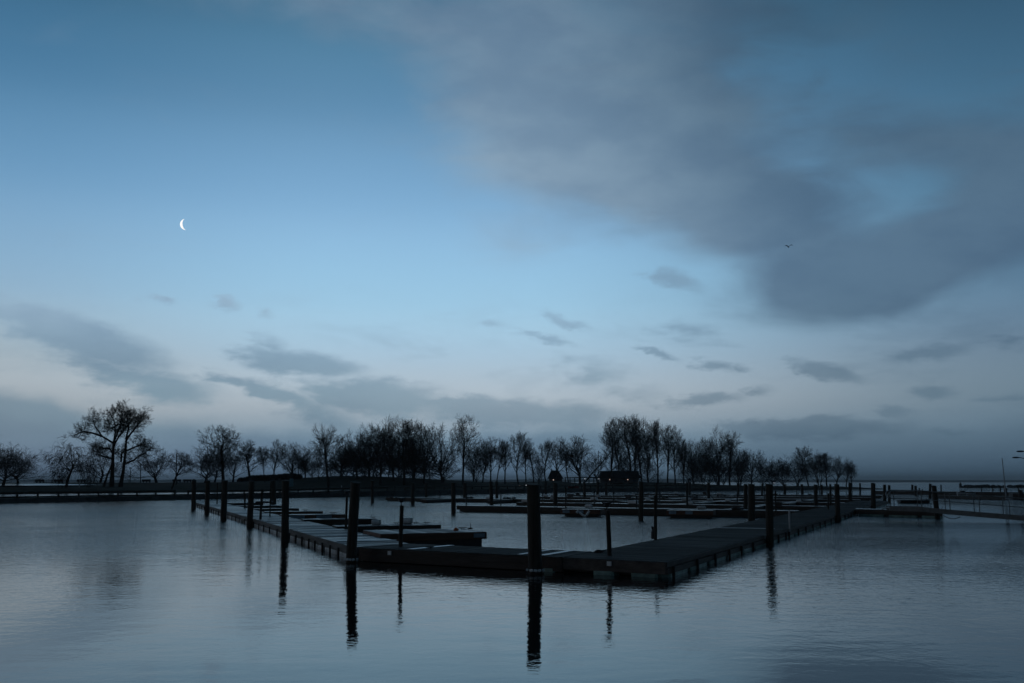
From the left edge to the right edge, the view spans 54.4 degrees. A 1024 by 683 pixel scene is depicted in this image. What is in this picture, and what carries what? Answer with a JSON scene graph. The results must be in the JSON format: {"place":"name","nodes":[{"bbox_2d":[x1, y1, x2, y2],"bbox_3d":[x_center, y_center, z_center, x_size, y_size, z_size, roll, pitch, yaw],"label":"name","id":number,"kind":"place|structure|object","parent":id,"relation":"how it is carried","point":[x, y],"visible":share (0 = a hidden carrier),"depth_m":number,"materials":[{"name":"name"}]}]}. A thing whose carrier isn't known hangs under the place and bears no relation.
{"place":"outdoors","nodes":[
{"label":"outdoors","id":0,"kind":"place"},
{"bbox_2d":[0,490,349,496],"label":"path","id":1,"kind":"structure","parent":0,"point":[143,493],"depth_m":149.13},
{"bbox_2d":[0,476,882,503],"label":"ground","id":2,"kind":"structure","parent":0,"point":[310,482],"depth_m":197.07,"materials":[{"name":"black plant"}]},
{"bbox_2d":[0,452,41,483],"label":"bare tree","id":3,"kind":"object","parent":2,"relation":"on","point":[14,476],"visible":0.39,"depth_m":180.00,"materials":[{"name":"black plant"}]},
{"bbox_2d":[0,442,61,486],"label":"bare tree","id":4,"kind":"object","parent":2,"relation":"on","point":[6,476],"visible":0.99,"depth_m":172.29,"materials":[{"name":"black plant"}]},
{"bbox_2d":[40,441,103,487],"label":"bare tree","id":5,"kind":"object","parent":2,"relation":"on","point":[69,471],"visible":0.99,"depth_m":174.64,"materials":[{"name":"black plant"}]},
{"bbox_2d":[0,490,175,497],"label":"guard rail","id":6,"kind":"object","parent":2,"relation":"on","point":[82,491],"visible":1,"depth_m":127.56,"materials":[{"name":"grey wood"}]},
{"bbox_2d":[57,397,163,486],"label":"bare tree","id":7,"kind":"object","parent":2,"relation":"on","point":[123,425],"visible":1,"depth_m":181.72,"materials":[{"name":"black plant"}]},
{"bbox_2d":[75,453,148,482],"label":"bare tree","id":8,"kind":"object","parent":2,"relation":"on","point":[101,466],"visible":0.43,"depth_m":204.25,"materials":[{"name":"black plant"}]},
{"bbox_2d":[115,446,177,482],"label":"bare tree","id":9,"kind":"object","parent":2,"relation":"on","point":[155,464],"visible":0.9,"depth_m":208.45,"materials":[{"name":"black plant"}]},
{"bbox_2d":[165,449,194,488],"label":"bare tree","id":10,"kind":"object","parent":2,"relation":"on","point":[185,460],"visible":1,"depth_m":179.60,"materials":[{"name":"black plant"}]},
{"bbox_2d":[173,448,229,482],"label":"bare tree","id":11,"kind":"object","parent":2,"relation":"on","point":[210,474],"visible":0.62,"depth_m":208.12,"materials":[{"name":"black plant"}]},
{"bbox_2d":[193,444,238,481],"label":"bare tree","id":12,"kind":"object","parent":2,"relation":"on","point":[227,469],"visible":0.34,"depth_m":214.42,"materials":[{"name":"black plant"}]},
{"bbox_2d":[191,424,247,483],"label":"bare tree","id":13,"kind":"object","parent":2,"relation":"on","point":[220,449],"visible":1,"depth_m":203.94,"materials":[{"name":"black plant"}]},
{"bbox_2d":[224,451,261,481],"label":"bare tree","id":14,"kind":"object","parent":2,"relation":"on","point":[235,465],"visible":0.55,"depth_m":216.82,"materials":[{"name":"black plant"}]},
{"bbox_2d":[228,440,272,480],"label":"bare tree","id":15,"kind":"object","parent":2,"relation":"on","point":[249,454],"visible":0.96,"depth_m":207.23,"materials":[{"name":"black plant"}]},
{"bbox_2d":[237,473,302,481],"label":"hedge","id":16,"kind":"object","parent":2,"relation":"on","point":[283,476],"visible":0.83,"depth_m":220.26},
{"bbox_2d":[259,439,290,479],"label":"bare tree","id":17,"kind":"object","parent":2,"relation":"on","point":[275,464],"visible":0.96,"depth_m":209.41,"materials":[{"name":"black plant"}]},
{"bbox_2d":[187,486,387,494],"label":"guard rail","id":18,"kind":"object","parent":2,"relation":"on","point":[280,489],"visible":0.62,"depth_m":157.16,"materials":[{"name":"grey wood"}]},
{"bbox_2d":[270,441,315,478],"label":"bare tree","id":19,"kind":"object","parent":2,"relation":"on","point":[295,455],"visible":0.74,"depth_m":218.00,"materials":[{"name":"black plant"}]},
{"bbox_2d":[293,443,318,477],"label":"bare tree","id":20,"kind":"object","parent":2,"relation":"on","point":[304,461],"visible":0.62,"depth_m":223.57,"materials":[{"name":"black plant"}]},
{"bbox_2d":[308,445,332,478],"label":"bare tree","id":21,"kind":"object","parent":2,"relation":"on","point":[319,457],"visible":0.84,"depth_m":215.15,"materials":[{"name":"black plant"}]},
{"bbox_2d":[307,423,347,487],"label":"bare tree","id":22,"kind":"object","parent":2,"relation":"on","point":[324,440],"visible":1,"depth_m":194.52,"materials":[{"name":"black plant"}]},
{"bbox_2d":[328,432,371,478],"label":"bare tree","id":23,"kind":"object","parent":2,"relation":"on","point":[345,458],"visible":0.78,"depth_m":220.66,"materials":[{"name":"black plant"}]},
{"bbox_2d":[339,422,402,475],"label":"bare tree","id":24,"kind":"object","parent":2,"relation":"on","point":[362,435],"visible":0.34,"depth_m":232.31,"materials":[{"name":"black plant"}]},
{"bbox_2d":[345,423,404,484],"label":"bare tree","id":25,"kind":"object","parent":2,"relation":"on","point":[384,438],"visible":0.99,"depth_m":207.94,"materials":[{"name":"black plant"}]},
{"bbox_2d":[373,416,412,480],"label":"bare tree","id":26,"kind":"object","parent":2,"relation":"on","point":[391,436],"visible":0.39,"depth_m":220.45,"materials":[{"name":"black plant"}]},
{"bbox_2d":[386,419,423,484],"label":"bare tree","id":27,"kind":"object","parent":2,"relation":"on","point":[405,441],"visible":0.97,"depth_m":213.47,"materials":[{"name":"black plant"}]},
{"bbox_2d":[394,428,436,479],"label":"bare tree","id":28,"kind":"object","parent":2,"relation":"on","point":[414,464],"visible":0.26,"depth_m":231.00,"materials":[{"name":"black plant"}]},
{"bbox_2d":[396,421,444,483],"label":"bare tree","id":29,"kind":"object","parent":2,"relation":"on","point":[427,445],"visible":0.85,"depth_m":224.68,"materials":[{"name":"black plant"}]},
{"bbox_2d":[394,423,471,482],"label":"bare tree","id":30,"kind":"object","parent":2,"relation":"on","point":[450,454],"visible":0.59,"depth_m":235.10,"materials":[{"name":"black plant"}]},
{"bbox_2d":[417,454,469,480],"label":"bare tree","id":31,"kind":"object","parent":2,"relation":"on","point":[447,472],"visible":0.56,"depth_m":240.25,"materials":[{"name":"black plant"}]},
{"bbox_2d":[448,413,481,483],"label":"bare tree","id":32,"kind":"object","parent":2,"relation":"on","point":[467,439],"visible":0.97,"depth_m":237.60,"materials":[{"name":"black plant"}]},
{"bbox_2d":[460,435,495,481],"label":"bare tree","id":33,"kind":"object","parent":2,"relation":"on","point":[476,452],"visible":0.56,"depth_m":254.62,"materials":[{"name":"black plant"}]},
{"bbox_2d":[464,456,492,482],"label":"bare tree","id":34,"kind":"object","parent":2,"relation":"on","point":[471,467],"visible":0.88,"depth_m":249.64,"materials":[{"name":"black plant"}]},
{"bbox_2d":[470,437,496,482],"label":"bare tree","id":35,"kind":"object","parent":2,"relation":"on","point":[486,454],"visible":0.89,"depth_m":252.59,"materials":[{"name":"black plant"}]},
{"bbox_2d":[493,439,509,480],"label":"bare tree","id":36,"kind":"object","parent":2,"relation":"on","point":[500,457],"visible":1,"depth_m":247.37,"materials":[{"name":"black plant"}]},
{"bbox_2d":[492,440,519,483],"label":"bare tree","id":37,"kind":"object","parent":2,"relation":"on","point":[506,444],"visible":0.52,"depth_m":254.78,"materials":[{"name":"black plant"}]},
{"bbox_2d":[506,432,532,483],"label":"bare tree","id":38,"kind":"object","parent":2,"relation":"on","point":[517,439],"visible":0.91,"depth_m":261.16,"materials":[{"name":"black plant"}]},
{"bbox_2d":[521,439,544,482],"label":"bare tree","id":39,"kind":"object","parent":2,"relation":"on","point":[531,450],"visible":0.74,"depth_m":270.38,"materials":[{"name":"black plant"}]},
{"bbox_2d":[534,440,559,480],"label":"bare tree","id":40,"kind":"object","parent":2,"relation":"on","point":[547,445],"visible":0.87,"depth_m":275.37,"materials":[{"name":"black plant"}]},
{"bbox_2d":[394,485,710,490],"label":"guard rail","id":41,"kind":"object","parent":2,"relation":"on","point":[472,486],"visible":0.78,"depth_m":227.12,"materials":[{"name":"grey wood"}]},
{"bbox_2d":[536,436,573,480],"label":"bare tree","id":42,"kind":"object","parent":2,"relation":"on","point":[556,467],"visible":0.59,"depth_m":289.72,"materials":[{"name":"black plant"}]},
{"bbox_2d":[554,436,594,484],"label":"bare tree","id":43,"kind":"object","parent":2,"relation":"on","point":[575,451],"visible":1,"depth_m":281.81,"materials":[{"name":"black plant"}]},
{"bbox_2d":[577,449,610,482],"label":"bare tree","id":44,"kind":"object","parent":2,"relation":"on","point":[593,466],"visible":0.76,"depth_m":301.64,"materials":[{"name":"black plant"}]},
{"bbox_2d":[597,418,629,483],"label":"bare tree","id":45,"kind":"object","parent":2,"relation":"on","point":[612,443],"visible":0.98,"depth_m":289.51,"materials":[{"name":"black plant"}]},
{"bbox_2d":[599,419,629,470],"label":"bare tree","id":46,"kind":"object","parent":2,"relation":"on","point":[617,444],"visible":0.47,"depth_m":309.20,"materials":[{"name":"black plant"}]},
{"bbox_2d":[612,414,648,470],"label":"bare tree","id":47,"kind":"object","parent":2,"relation":"on","point":[625,422],"visible":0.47,"depth_m":314.52,"materials":[{"name":"black plant"}]},
{"bbox_2d":[622,417,651,470],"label":"bare tree","id":48,"kind":"object","parent":2,"relation":"on","point":[635,443],"visible":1,"depth_m":307.09,"materials":[{"name":"black plant"}]},
{"bbox_2d":[634,418,659,481],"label":"bare tree","id":49,"kind":"object","parent":2,"relation":"on","point":[648,460],"visible":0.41,"depth_m":312.01,"materials":[{"name":"black plant"}]},
{"bbox_2d":[644,417,670,482],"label":"bare tree","id":50,"kind":"object","parent":2,"relation":"on","point":[656,441],"visible":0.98,"depth_m":299.21,"materials":[{"name":"black plant"}]},
{"bbox_2d":[659,425,680,482],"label":"bare tree","id":51,"kind":"object","parent":2,"relation":"on","point":[667,458],"visible":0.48,"depth_m":304.16,"materials":[{"name":"black plant"}]},
{"bbox_2d":[659,424,688,483],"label":"bare tree","id":52,"kind":"object","parent":2,"relation":"on","point":[668,441],"visible":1,"depth_m":295.51,"materials":[{"name":"black plant"}]},
{"bbox_2d":[670,434,692,483],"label":"bare tree","id":53,"kind":"object","parent":2,"relation":"on","point":[683,460],"visible":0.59,"depth_m":300.07,"materials":[{"name":"black plant"}]},
{"bbox_2d":[676,438,713,483],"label":"bare tree","id":54,"kind":"object","parent":2,"relation":"on","point":[691,456],"visible":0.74,"depth_m":304.15,"materials":[{"name":"brown plant"}]},
{"bbox_2d":[688,440,717,484],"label":"bare tree","id":55,"kind":"object","parent":2,"relation":"on","point":[700,467],"visible":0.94,"depth_m":303.06,"materials":[{"name":"brown plant"}]},
{"bbox_2d":[697,424,738,484],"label":"bare tree","id":56,"kind":"object","parent":2,"relation":"on","point":[719,457],"visible":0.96,"depth_m":305.74,"materials":[{"name":"brown plant"}]},
{"bbox_2d":[714,430,750,484],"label":"bare tree","id":57,"kind":"object","parent":2,"relation":"on","point":[731,442],"visible":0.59,"depth_m":315.03,"materials":[{"name":"brown plant"}]},
{"bbox_2d":[717,447,761,485],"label":"bare tree","id":58,"kind":"object","parent":2,"relation":"on","point":[740,470],"visible":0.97,"depth_m":310.81,"materials":[{"name":"brown plant"}]},
{"bbox_2d":[737,449,772,483],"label":"bare tree","id":59,"kind":"object","parent":2,"relation":"on","point":[756,458],"visible":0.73,"depth_m":313.26,"materials":[{"name":"brown plant"}]},
{"bbox_2d":[748,458,777,485],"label":"bare tree","id":60,"kind":"object","parent":2,"relation":"on","point":[763,471],"visible":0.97,"depth_m":312.30,"materials":[{"name":"brown plant"}]},
{"bbox_2d":[754,457,792,484],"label":"bare tree","id":61,"kind":"object","parent":2,"relation":"on","point":[779,469],"visible":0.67,"depth_m":318.48,"materials":[{"name":"brown plant"}]},
{"bbox_2d":[766,457,797,486],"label":"bare tree","id":62,"kind":"object","parent":2,"relation":"on","point":[784,473],"visible":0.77,"depth_m":318.66,"materials":[{"name":"brown plant"}]},
{"bbox_2d":[776,454,828,485],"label":"bare tree","id":63,"kind":"object","parent":2,"relation":"on","point":[801,467],"visible":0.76,"depth_m":323.01,"materials":[{"name":"brown plant"}]},
{"bbox_2d":[792,446,814,485],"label":"bare tree","id":64,"kind":"object","parent":2,"relation":"on","point":[805,452],"visible":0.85,"depth_m":328.29,"materials":[{"name":"brown plant"}]},
{"bbox_2d":[806,450,838,485],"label":"bare tree","id":65,"kind":"object","parent":2,"relation":"on","point":[817,460],"visible":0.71,"depth_m":329.29,"materials":[{"name":"brown plant"}]},
{"bbox_2d":[826,455,852,483],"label":"bare tree","id":66,"kind":"object","parent":2,"relation":"on","point":[840,470],"visible":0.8,"depth_m":333.98,"materials":[{"name":"brown plant"}]},
{"bbox_2d":[0,482,1023,682],"bbox_3d":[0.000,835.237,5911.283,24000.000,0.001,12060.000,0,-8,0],"label":"water","id":67,"kind":"structure","parent":0,"point":[162,591],"depth_m":20.65,"materials":[{"name":"blue liquid"}]},
{"bbox_2d":[204,480,209,514],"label":"wooden pile","id":68,"kind":"object","parent":67,"relation":"in","point":[207,499],"visible":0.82,"depth_m":76.69,"materials":[{"name":"brown wood"}]},
{"bbox_2d":[196,501,238,511],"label":"floating walkway","id":69,"kind":"structure","parent":67,"relation":"on","point":[200,504],"depth_m":92.37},
{"bbox_2d":[220,480,227,520],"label":"wooden pile","id":70,"kind":"object","parent":67,"relation":"in","point":[223,514],"visible":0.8,"depth_m":65.05,"materials":[{"name":"brown wood"}]},
{"bbox_2d":[211,507,275,521],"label":"floating walkway","id":71,"kind":"structure","parent":67,"relation":"on","point":[235,513],"depth_m":70.28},
{"bbox_2d":[247,481,254,526],"bbox_3d":[-14.693,9.509,55.903,0.369,3.367,0.356,0,-8,0],"label":"wooden pile","id":72,"kind":"object","parent":67,"relation":"in","point":[250,508],"visible":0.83,"depth_m":55.83,"materials":[{"name":"brown wood"}]},
{"bbox_2d":[281,480,288,541],"bbox_3d":[-9.566,7.548,42.017,0.374,3.377,0.337,0,-8,0],"label":"wooden pile","id":73,"kind":"object","parent":67,"relation":"in","point":[285,515],"visible":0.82,"depth_m":41.94,"materials":[{"name":"brown wood"}]},
{"bbox_2d":[241,515,333,535],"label":"floating walkway","id":74,"kind":"structure","parent":67,"relation":"on","point":[271,523],"depth_m":51.35,"materials":[{"name":"wood"}]},
{"bbox_2d":[279,514,344,519],"bbox_3d":[-12.410,10.968,61.814,3.951,0.484,1.464,3,-9,-22],"label":"finger dock","id":75,"kind":"object","parent":67,"relation":"on","point":[302,516],"visible":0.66,"depth_m":61.40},
{"bbox_2d":[301,518,374,525],"bbox_3d":[-9.523,9.930,54.445,4.000,0.484,1.608,3,-9,-22],"label":"finger dock","id":76,"kind":"object","parent":67,"relation":"on","point":[340,521],"visible":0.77,"depth_m":53.69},
{"bbox_2d":[289,528,408,559],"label":"floating walkway","id":77,"kind":"structure","parent":67,"relation":"on","point":[332,540],"depth_m":37.50,"materials":[{"name":"wood"}]},
{"bbox_2d":[344,481,360,562],"bbox_3d":[-5.020,6.052,31.204,0.471,3.331,0.388,0,-8,0],"label":"wooden pile","id":78,"kind":"object","parent":67,"relation":"in","point":[352,535],"visible":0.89,"depth_m":31.16,"materials":[{"name":"brown wood"}]},
{"bbox_2d":[332,523,440,532],"bbox_3d":[-5.897,8.809,46.486,4.962,0.484,1.605,3,-9,-22],"label":"finger dock","id":79,"kind":"object","parent":67,"relation":"on","point":[361,528],"visible":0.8,"depth_m":46.00,"materials":[{"name":"wood"}]},
{"bbox_2d":[395,497,406,546],"bbox_3d":[-3.609,6.306,32.280,0.367,2.518,0.198,4,-9,-27],"label":"mooring post","id":80,"kind":"object","parent":67,"relation":"in","point":[401,500],"visible":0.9,"depth_m":32.29,"materials":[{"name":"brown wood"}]},
{"bbox_2d":[363,528,486,545],"bbox_3d":[-3.550,7.866,39.580,4.313,0.664,3.300,3,-9,-22],"label":"finger dock","id":81,"kind":"object","parent":67,"relation":"on","point":[460,537],"visible":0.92,"depth_m":38.47,"materials":[{"name":"wood"}]},
{"bbox_2d":[451,482,455,512],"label":"wooden pile","id":82,"kind":"object","parent":67,"relation":"in","point":[453,497],"visible":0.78,"depth_m":80.63,"materials":[{"name":"brown wood"}]},
{"bbox_2d":[359,544,591,571],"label":"floating walkway","id":83,"kind":"structure","parent":67,"relation":"on","point":[490,557],"depth_m":29.94,"materials":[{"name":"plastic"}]},
{"bbox_2d":[526,483,544,573],"bbox_3d":[0.637,5.553,27.407,0.516,3.256,0.447,0,-8,0],"label":"wooden pile","id":84,"kind":"object","parent":67,"relation":"in","point":[534,533],"visible":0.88,"depth_m":27.35,"materials":[{"name":"brown wood"}]},
{"bbox_2d":[600,501,613,555],"bbox_3d":[2.722,5.792,28.412,0.368,2.459,0.199,-4,-9,27],"label":"mooring post","id":85,"kind":"object","parent":67,"relation":"in","point":[608,532],"visible":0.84,"depth_m":28.42,"materials":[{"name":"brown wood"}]},
{"bbox_2d":[386,497,844,505],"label":"floating dock","id":86,"kind":"object","parent":67,"relation":"on","point":[615,501],"visible":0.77,"depth_m":111.89,"materials":[{"name":"wood"}]},
{"bbox_2d":[457,505,799,516],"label":"floating dock","id":87,"kind":"object","parent":67,"relation":"on","point":[618,511],"visible":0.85,"depth_m":76.17,"materials":[{"name":"wood"}]},
{"bbox_2d":[638,481,643,520],"bbox_3d":[8.324,10.700,64.254,0.374,3.344,0.323,3,-9,-22],"label":"wooden pile","id":88,"kind":"object","parent":67,"relation":"in","point":[641,500],"visible":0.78,"depth_m":64.20,"materials":[{"name":"brown wood"}]},
{"bbox_2d":[516,502,825,510],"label":"floating dock","id":89,"kind":"object","parent":67,"relation":"on","point":[708,506],"visible":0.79,"depth_m":91.27,"materials":[{"name":"wood"}]},
{"bbox_2d":[563,527,786,577],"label":"floating walkway","id":90,"kind":"structure","parent":67,"relation":"on","point":[670,557],"depth_m":29.95,"materials":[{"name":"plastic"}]},
{"bbox_2d":[540,496,860,502],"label":"floating dock","id":91,"kind":"object","parent":67,"relation":"on","point":[714,499],"visible":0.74,"depth_m":125.20,"materials":[{"name":"wood"}]},
{"bbox_2d":[574,495,870,500],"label":"floating dock","id":92,"kind":"object","parent":67,"relation":"on","point":[861,498],"visible":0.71,"depth_m":141.15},
{"bbox_2d":[748,484,754,520],"bbox_3d":[15.444,10.784,64.241,0.531,3.175,0.499,0,-8,0],"label":"wooden pile","id":93,"kind":"object","parent":67,"relation":"in","point":[751,502],"visible":0.76,"depth_m":64.13,"materials":[{"name":"brown wood"}]},
{"bbox_2d":[635,494,882,497],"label":"floating dock","id":94,"kind":"object","parent":67,"relation":"on","point":[879,496],"visible":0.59,"depth_m":158.13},
{"bbox_2d":[765,484,773,545],"bbox_3d":[10.142,7.231,39.232,0.361,3.231,0.319,0,-8,0],"label":"wooden pile","id":95,"kind":"object","parent":67,"relation":"in","point":[769,516],"visible":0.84,"depth_m":39.17,"materials":[{"name":"brown wood"}]},
{"bbox_2d":[723,511,851,537],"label":"floating walkway","id":96,"kind":"structure","parent":67,"relation":"on","point":[803,522],"depth_m":53.99,"materials":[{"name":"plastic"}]},
{"bbox_2d":[834,484,840,521],"bbox_3d":[20.451,10.542,62.540,0.342,3.173,0.327,0,-8,0],"label":"wooden pile","id":97,"kind":"object","parent":67,"relation":"in","point":[837,503],"visible":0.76,"depth_m":62.48,"materials":[{"name":"brown wood"}]},
{"bbox_2d":[805,501,887,516],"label":"floating walkway","id":98,"kind":"structure","parent":67,"relation":"on","point":[852,506],"depth_m":84.78,"materials":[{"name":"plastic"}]},
{"bbox_2d":[855,508,942,517],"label":"floating dock","id":99,"kind":"object","parent":67,"relation":"on","point":[873,512],"visible":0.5,"depth_m":71.56,"materials":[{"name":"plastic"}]},
{"bbox_2d":[883,490,1023,520],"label":"gangway","id":100,"kind":"object","parent":99,"relation":"on","point":[956,512],"visible":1,"depth_m":62.21,"materials":[{"name":"metal"}]},
{"bbox_2d":[876,491,1023,495],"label":"floating dock","id":101,"kind":"object","parent":67,"relation":"on","point":[927,493],"visible":0.64,"depth_m":186.85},
{"bbox_2d":[931,495,1004,499],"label":"floating dock","id":102,"kind":"object","parent":67,"relation":"on","point":[970,497],"visible":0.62,"depth_m":142.87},
{"bbox_2d":[960,484,1023,487],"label":"breakwater","id":103,"kind":"object","parent":67,"relation":"in","point":[989,486],"visible":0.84,"depth_m":412.84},
{"bbox_2d":[0,479,1023,481],"bbox_3d":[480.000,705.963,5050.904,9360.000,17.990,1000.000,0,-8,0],"label":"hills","id":104,"kind":"structure","parent":0,"point":[655,480],"depth_m":4605.28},
{"bbox_2d":[0,0,1023,479],"label":"sky","id":105,"kind":"structure","parent":0,"point":[542,220],"materials":[{"name":"blue"}]},
{"bbox_2d":[561,509,604,515],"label":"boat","id":106,"kind":"object","parent":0,"point":[572,512],"visible":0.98,"depth_m":72.18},
{"bbox_2d":[599,469,640,482],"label":"park building","id":107,"kind":"structure","parent":0,"point":[622,476],"depth_m":297.68,"materials":[{"name":"black"}]},
{"bbox_2d":[666,510,715,517],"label":"float","id":108,"kind":"object","parent":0,"point":[692,513],"visible":1,"depth_m":69.44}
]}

